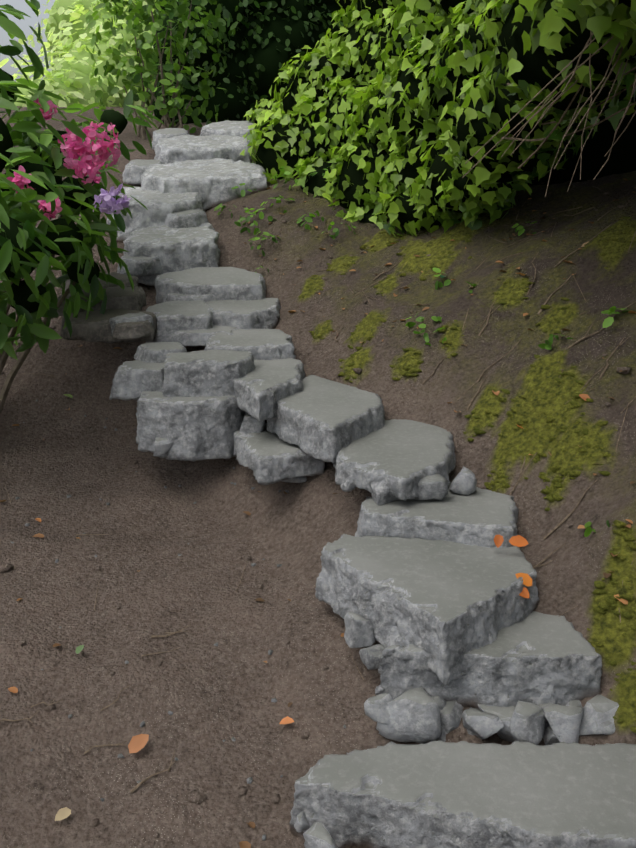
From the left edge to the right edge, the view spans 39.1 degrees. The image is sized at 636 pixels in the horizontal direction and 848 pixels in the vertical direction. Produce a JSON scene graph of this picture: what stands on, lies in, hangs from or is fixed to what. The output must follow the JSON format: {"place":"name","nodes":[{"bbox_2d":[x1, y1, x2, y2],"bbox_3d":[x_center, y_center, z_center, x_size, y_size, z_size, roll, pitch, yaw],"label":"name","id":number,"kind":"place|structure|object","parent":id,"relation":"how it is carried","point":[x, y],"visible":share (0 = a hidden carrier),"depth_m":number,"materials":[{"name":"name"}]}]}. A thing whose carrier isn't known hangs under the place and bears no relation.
{"place":"outdoors","nodes":[
{"label":"outdoors","id":0,"kind":"place"},
{"bbox_2d":[0,0,56,80],"label":"sky","id":1,"kind":"structure","parent":0,"point":[24,24],"materials":[{"name":"white"}]},
{"bbox_2d":[0,106,635,847],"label":"ground","id":2,"kind":"structure","parent":0,"point":[208,692],"depth_m":3.46,"materials":[{"name":"brown soil"}]},
{"bbox_2d":[0,0,158,107],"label":"shrub","id":3,"kind":"object","parent":2,"relation":"on","point":[63,45],"depth_m":10.81,"materials":[{"name":"green plant"}]},
{"bbox_2d":[0,0,163,413],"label":"rhododendron","id":4,"kind":"object","parent":2,"relation":"on","point":[28,214],"depth_m":4.18,"materials":[{"name":"green plant"}]},
{"bbox_2d":[112,321,150,340],"bbox_3d":[-0.917,-0.466,4.430,0.178,0.085,0.206,0,16,1],"label":"stone","id":5,"kind":"object","parent":2,"relation":"on","point":[125,331],"visible":0.83,"depth_m":4.36,"materials":[{"name":"stone"}]},
{"bbox_2d":[109,360,164,400],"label":"block","id":6,"kind":"structure","parent":2,"relation":"on","point":[132,380],"depth_m":4.06,"materials":[{"name":"stone"}]},
{"bbox_2d":[134,342,186,362],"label":"block","id":7,"kind":"structure","parent":6,"relation":"on","point":[150,352],"depth_m":4.21,"materials":[{"name":"stone"}]},
{"bbox_2d":[117,254,162,276],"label":"step","id":8,"kind":"object","parent":2,"relation":"on","point":[141,266],"visible":0.6,"depth_m":5.18,"materials":[{"name":"stone"}]},
{"bbox_2d":[122,159,164,184],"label":"step","id":9,"kind":"object","parent":2,"relation":"on","point":[134,170],"visible":0.65,"depth_m":6.08,"materials":[{"name":"stone"}]},
{"bbox_2d":[106,187,202,242],"bbox_3d":[-1.038,-1.345,5.783,0.618,0.364,0.501,0,16,1],"label":"step","id":10,"kind":"object","parent":2,"relation":"on","point":[160,206],"visible":0.46,"depth_m":5.61,"materials":[{"name":"stone"}]},
{"bbox_2d":[152,128,189,149],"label":"step","id":11,"kind":"object","parent":2,"relation":"on","point":[165,133],"visible":0.33,"depth_m":6.75,"materials":[{"name":"stone"}]},
{"bbox_2d":[83,0,259,141],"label":"stem shrub","id":12,"kind":"object","parent":2,"relation":"on","point":[151,58],"depth_m":7.41,"materials":[{"name":"green plant"}]},
{"bbox_2d":[123,223,220,285],"bbox_3d":[-0.886,-1.043,5.460,0.602,0.340,0.524,0,16,1],"label":"step","id":13,"kind":"object","parent":2,"relation":"on","point":[175,249],"visible":0.73,"depth_m":5.27,"materials":[{"name":"stone"}]},
{"bbox_2d":[165,209,208,228],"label":"step","id":14,"kind":"object","parent":13,"relation":"on","point":[189,218],"visible":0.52,"depth_m":5.53,"materials":[{"name":"stone"}]},
{"bbox_2d":[10,400,345,840],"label":"pebbles","id":15,"kind":"object","parent":2,"relation":"on","point":[170,713],"visible":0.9,"depth_m":2.87,"materials":[{"name":"stone"}]},
{"bbox_2d":[146,300,213,342],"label":"step","id":16,"kind":"object","parent":2,"relation":"on","point":[172,316],"visible":0.62,"depth_m":4.61,"materials":[{"name":"stone"}]},
{"bbox_2d":[136,391,244,461],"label":"block","id":17,"kind":"structure","parent":2,"relation":"on","point":[193,429],"depth_m":3.93,"materials":[{"name":"stone"}]},
{"bbox_2d":[162,350,254,396],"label":"block","id":18,"kind":"structure","parent":17,"relation":"on","point":[206,373],"depth_m":3.97,"materials":[{"name":"stone"}]},
{"bbox_2d":[167,325,236,346],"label":"step","id":19,"kind":"object","parent":2,"relation":"on","point":[185,338],"visible":0.54,"depth_m":4.54,"materials":[{"name":"stone"}]},
{"bbox_2d":[154,135,251,163],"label":"step","id":20,"kind":"object","parent":2,"relation":"on","point":[180,148],"visible":0.58,"depth_m":6.35,"materials":[{"name":"stone"}]},
{"bbox_2d":[141,158,267,211],"bbox_3d":[-0.758,-1.607,6.048,0.890,0.371,0.600,0,16,1],"label":"step","id":21,"kind":"object","parent":2,"relation":"on","point":[214,181],"visible":0.79,"depth_m":5.85,"materials":[{"name":"stone"}]},
{"bbox_2d":[155,267,265,303],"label":"step","id":22,"kind":"object","parent":2,"relation":"on","point":[227,283],"visible":0.58,"depth_m":4.97,"materials":[{"name":"stone"}]},
{"bbox_2d":[163,293,215,302],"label":"step","id":23,"kind":"object","parent":22,"relation":"on","point":[182,297],"visible":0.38,"depth_m":4.89,"materials":[{"name":"stone"}]},
{"bbox_2d":[200,120,254,137],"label":"step","id":24,"kind":"object","parent":2,"relation":"on","point":[232,128],"visible":0.56,"depth_m":6.91,"materials":[{"name":"stone"}]},
{"bbox_2d":[205,298,280,329],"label":"step","id":25,"kind":"object","parent":2,"relation":"on","point":[263,313],"visible":0.44,"depth_m":4.74,"materials":[{"name":"stone"}]},
{"bbox_2d":[139,0,348,123],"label":"hedge","id":26,"kind":"object","parent":2,"relation":"on","point":[269,56],"depth_m":8.69,"materials":[{"name":"green plant"}]},
{"bbox_2d":[204,329,295,359],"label":"step","id":27,"kind":"object","parent":2,"relation":"on","point":[266,344],"visible":0.6,"depth_m":4.37,"materials":[{"name":"stone"}]},
{"bbox_2d":[233,358,304,421],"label":"step","id":28,"kind":"object","parent":2,"relation":"on","point":[263,387],"visible":0.62,"depth_m":3.90,"materials":[{"name":"stone"}]},
{"bbox_2d":[233,423,325,484],"bbox_3d":[-0.136,0.107,3.904,0.432,0.122,0.575,-6,17,-20],"label":"support","id":29,"kind":"object","parent":2,"relation":"on","point":[266,457],"visible":0.67,"depth_m":3.68,"materials":[{"name":"stone"}]},
{"bbox_2d":[0,178,630,837],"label":"soil clods","id":30,"kind":"object","parent":2,"relation":"on","point":[196,796],"visible":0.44,"depth_m":3.21,"materials":[{"name":"brown soil"}]},
{"bbox_2d":[0,178,635,847],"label":"dead leaves","id":31,"kind":"object","parent":2,"relation":"on","point":[138,744],"visible":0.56,"depth_m":2.95,"materials":[{"name":"orange plant"}]},
{"bbox_2d":[14,120,630,536],"bbox_3d":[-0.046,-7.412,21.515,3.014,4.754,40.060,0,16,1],"label":"bank weeds","id":32,"kind":"object","parent":2,"relation":"on","point":[608,322],"visible":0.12,"depth_m":5.16,"materials":[{"name":"green plant"}]},
{"bbox_2d":[266,375,385,462],"bbox_3d":[0.041,-0.040,3.899,0.502,0.167,0.889,-9,18,-29],"label":"step","id":33,"kind":"object","parent":2,"relation":"on","point":[322,419],"visible":0.9,"depth_m":3.69,"materials":[{"name":"stone"}]},
{"bbox_2d":[109,312,618,847],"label":"rubble","id":34,"kind":"object","parent":2,"relation":"on","point":[419,714],"visible":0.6,"depth_m":2.56,"materials":[{"name":"stone"}]},
{"bbox_2d":[60,309,156,342],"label":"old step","id":35,"kind":"object","parent":34,"relation":"on","point":[94,326],"visible":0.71,"depth_m":4.44,"materials":[{"name":"stone"}]},
{"bbox_2d":[57,287,146,315],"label":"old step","id":36,"kind":"object","parent":35,"relation":"on","point":[128,298],"visible":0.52,"depth_m":4.70,"materials":[{"name":"stone"}]},
{"bbox_2d":[61,272,138,293],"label":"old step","id":37,"kind":"object","parent":36,"relation":"on","point":[123,278],"visible":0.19,"depth_m":4.94,"materials":[{"name":"stone"}]},
{"bbox_2d":[333,419,455,500],"bbox_3d":[0.307,0.131,3.534,0.520,0.107,0.798,0,16,1],"label":"step","id":38,"kind":"object","parent":2,"relation":"on","point":[402,458],"visible":0.81,"depth_m":3.39,"materials":[{"name":"stone"}]},
{"bbox_2d":[315,534,539,685],"bbox_3d":[0.352,0.572,2.853,0.732,0.204,0.697,0,16,1],"label":"step","id":39,"kind":"object","parent":2,"relation":"on","point":[446,605],"visible":0.85,"depth_m":2.79,"materials":[{"name":"stone"}]},
{"bbox_2d":[355,482,517,547],"bbox_3d":[0.457,0.338,3.300,0.591,0.142,0.477,5,17,17],"label":"step","id":40,"kind":"object","parent":2,"relation":"on","point":[480,517],"visible":0.77,"depth_m":3.13,"materials":[{"name":"stone"}]},
{"bbox_2d":[240,0,635,236],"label":"ivy hedge","id":41,"kind":"object","parent":2,"relation":"on","point":[595,17],"depth_m":4.59,"materials":[{"name":"green plant"}]},
{"bbox_2d":[462,20,635,251],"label":"bare twigs","id":42,"kind":"object","parent":41,"relation":"attached to","point":[572,72],"visible":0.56,"depth_m":3.10,"materials":[{"name":"brown wood"}]},
{"bbox_2d":[289,740,635,847],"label":"step","id":43,"kind":"object","parent":2,"relation":"on","point":[466,794],"visible":0.98,"depth_m":2.29,"materials":[{"name":"stone"}]},
{"bbox_2d":[299,216,635,732],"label":"moss cushions","id":44,"kind":"object","parent":2,"relation":"on","point":[610,599],"visible":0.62,"depth_m":3.40,"materials":[{"name":"green plant"}]},
{"bbox_2d":[334,0,635,185],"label":"ivy hedge backing","id":45,"kind":"object","parent":2,"relation":"on","point":[598,146],"visible":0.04,"depth_m":5.12,"materials":[{"name":"black plant"}]},
{"bbox_2d":[375,611,601,708],"bbox_3d":[0.527,0.769,2.677,0.665,0.240,0.406,-8,18,-26],"label":"step","id":46,"kind":"object","parent":2,"relation":"on","point":[535,657],"visible":0.58,"depth_m":2.62,"materials":[{"name":"stone"}]}
]}

